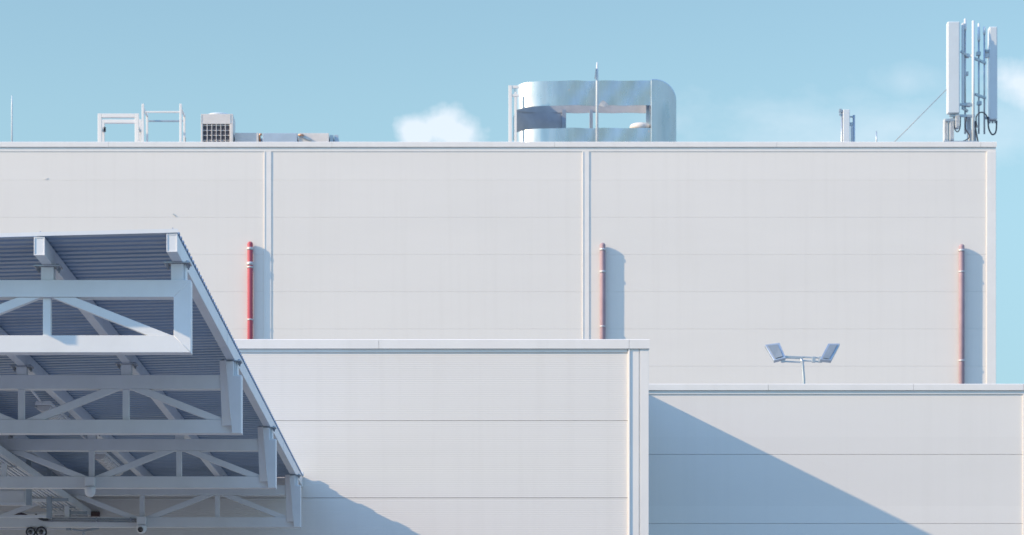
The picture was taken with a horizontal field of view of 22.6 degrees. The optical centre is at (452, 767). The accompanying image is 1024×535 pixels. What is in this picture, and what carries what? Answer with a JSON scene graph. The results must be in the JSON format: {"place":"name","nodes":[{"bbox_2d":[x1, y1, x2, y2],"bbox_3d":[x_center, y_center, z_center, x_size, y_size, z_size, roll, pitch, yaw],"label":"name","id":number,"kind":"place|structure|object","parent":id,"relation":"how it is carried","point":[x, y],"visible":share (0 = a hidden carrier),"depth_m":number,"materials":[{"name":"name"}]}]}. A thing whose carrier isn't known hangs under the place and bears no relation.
{"place":"outdoors","nodes":[
{"label":"outdoors","id":0,"kind":"place"},
{"bbox_2d":[0,339,1023,534],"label":"annex building","id":1,"kind":"structure","parent":0,"point":[493,437],"depth_m":34.00,"materials":[{"name":"white metal"}]},
{"bbox_2d":[72,528,98,534],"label":"wall lamp","id":2,"kind":"object","parent":1,"relation":"attached to","point":[85,530],"visible":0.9,"depth_m":33.67,"materials":[{"name":"metal"}]},
{"bbox_2d":[89,511,99,516],"bbox_3d":[-4.757,-3.363,33.957,0.164,0.062,0.078,0,0,0],"label":"junction box","id":3,"kind":"object","parent":1,"relation":"attached to","point":[95,513],"visible":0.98,"depth_m":33.92,"materials":[{"name":"plastic"}]},
{"bbox_2d":[0,228,303,527],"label":"canopy","id":4,"kind":"object","parent":1,"relation":"attached to","point":[119,346],"visible":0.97,"depth_m":23.41,"materials":[{"name":"white metal"}]},
{"bbox_2d":[26,526,46,534],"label":"twin spotlight","id":5,"kind":"object","parent":4,"relation":"attached to","point":[41,530],"visible":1,"depth_m":32.49,"materials":[{"name":"metal"}]},
{"bbox_2d":[0,445,90,530],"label":"cable tray","id":6,"kind":"object","parent":4,"relation":"hanging from","point":[51,502],"visible":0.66,"depth_m":31.40,"materials":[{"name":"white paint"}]},
{"bbox_2d":[0,490,25,501],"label":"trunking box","id":7,"kind":"object","parent":6,"relation":"on","point":[12,495],"visible":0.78,"depth_m":30.01,"materials":[{"name":"white paint"}]},
{"bbox_2d":[31,391,70,419],"bbox_3d":[-4.084,-3.647,25.755,0.207,0.214,2.214,0,0,0],"label":"strip light","id":8,"kind":"object","parent":4,"relation":"attached to","point":[41,406],"visible":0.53,"depth_m":25.45,"materials":[{"name":"white plastic"}]},
{"bbox_2d":[35,514,136,522],"bbox_3d":[-4.653,-3.167,32.494,1.300,0.112,0.051,0,0,0],"label":"conduit","id":9,"kind":"object","parent":4,"relation":"attached to","point":[81,519],"visible":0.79,"depth_m":32.49,"materials":[{"name":"metal"}]},
{"bbox_2d":[136,516,146,533],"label":"security camera","id":10,"kind":"object","parent":9,"relation":"attached to","point":[141,527],"visible":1,"depth_m":32.43,"materials":[{"name":"white plastic"}]},
{"bbox_2d":[85,477,95,496],"bbox_3d":[-3.949,-3.057,27.915,0.120,0.224,0.120,0,0,0],"label":"security camera","id":11,"kind":"object","parent":4,"relation":"attached to","point":[90,489],"visible":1,"depth_m":27.88,"materials":[{"name":"white plastic"}]},
{"bbox_2d":[80,435,123,475],"bbox_3d":[-4.084,-3.647,29.880,0.207,0.214,2.464,0,0,0],"label":"strip light","id":12,"kind":"object","parent":4,"relation":"attached to","point":[107,461],"visible":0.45,"depth_m":29.80,"materials":[{"name":"white plastic"}]},
{"bbox_2d":[765,343,839,383],"bbox_3d":[6.031,-6.476,44.040,1.296,1.684,0.236,0,0,0],"label":"twin floodlight","id":13,"kind":"object","parent":1,"relation":"on","point":[775,352],"visible":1,"depth_m":43.98,"materials":[{"name":"metal"}]},
{"bbox_2d":[0,0,1023,383],"label":"sky","id":14,"kind":"structure","parent":0,"point":[351,70],"materials":[{"name":"blue"}]},
{"label":"ground","id":15,"kind":"structure","parent":0,"visible":0},
{"bbox_2d":[0,142,996,383],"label":"warehouse","id":16,"kind":"structure","parent":15,"relation":"on","point":[726,262],"depth_m":70.50,"materials":[{"name":"metal"}]},
{"bbox_2d":[11,96,12,141],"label":"lightning rod","id":17,"kind":"object","parent":16,"relation":"on","point":[11,119],"visible":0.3,"depth_m":71.39,"materials":[{"name":"metal"}]},
{"bbox_2d":[98,114,141,141],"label":"roof frame","id":18,"kind":"object","parent":16,"relation":"on","point":[137,121],"visible":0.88,"depth_m":71.00,"materials":[{"name":"metal"}]},
{"bbox_2d":[104,104,185,141],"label":"ladder guard","id":19,"kind":"object","parent":16,"relation":"on","point":[180,112],"visible":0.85,"depth_m":70.96,"materials":[{"name":"metal"}]},
{"bbox_2d":[201,112,234,141],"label":"air conditioner","id":20,"kind":"object","parent":16,"relation":"on","point":[217,127],"visible":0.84,"depth_m":71.11,"materials":[{"name":"metal"}]},
{"bbox_2d":[247,242,252,338],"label":"vent pipe","id":21,"kind":"object","parent":16,"relation":"attached to","point":[249,290],"visible":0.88,"depth_m":70.33,"materials":[{"name":"red metal"}]},
{"bbox_2d":[235,133,338,141],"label":"ventilation unit","id":22,"kind":"object","parent":16,"relation":"on","point":[284,137],"visible":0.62,"depth_m":71.30,"materials":[{"name":"grey metal"}]},
{"bbox_2d":[509,85,518,141],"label":"roof ladder","id":23,"kind":"object","parent":16,"relation":"on","point":[515,95],"visible":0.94,"depth_m":71.20,"materials":[{"name":"metal"}]},
{"bbox_2d":[514,79,675,141],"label":"curved duct","id":24,"kind":"object","parent":16,"relation":"on","point":[544,108],"visible":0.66,"depth_m":71.50,"materials":[{"name":"metal"}]},
{"bbox_2d":[594,62,597,141],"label":"lightning rod","id":25,"kind":"object","parent":16,"relation":"on","point":[596,73],"visible":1,"depth_m":70.82,"materials":[{"name":"metal"}]},
{"bbox_2d":[599,243,605,338],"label":"vent pipe","id":26,"kind":"object","parent":16,"relation":"attached to","point":[602,272],"visible":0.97,"depth_m":70.33,"materials":[{"name":"red metal"}]},
{"bbox_2d":[839,109,854,141],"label":"antenna","id":27,"kind":"object","parent":16,"relation":"on","point":[846,123],"visible":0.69,"depth_m":74.00,"materials":[{"name":"metal"}]},
{"bbox_2d":[958,244,964,383],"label":"vent pipe","id":28,"kind":"object","parent":16,"relation":"attached to","point":[961,272],"visible":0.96,"depth_m":70.33,"materials":[{"name":"red metal"}]},
{"bbox_2d":[943,18,996,141],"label":"antenna mast","id":29,"kind":"object","parent":16,"relation":"on","point":[953,103],"visible":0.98,"depth_m":71.42,"materials":[{"name":"metal"}]},
{"bbox_2d":[894,89,946,141],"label":"guy wire","id":30,"kind":"object","parent":29,"relation":"attached to","point":[920,115],"visible":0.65,"depth_m":71.46,"materials":[{"name":"grey metal"}]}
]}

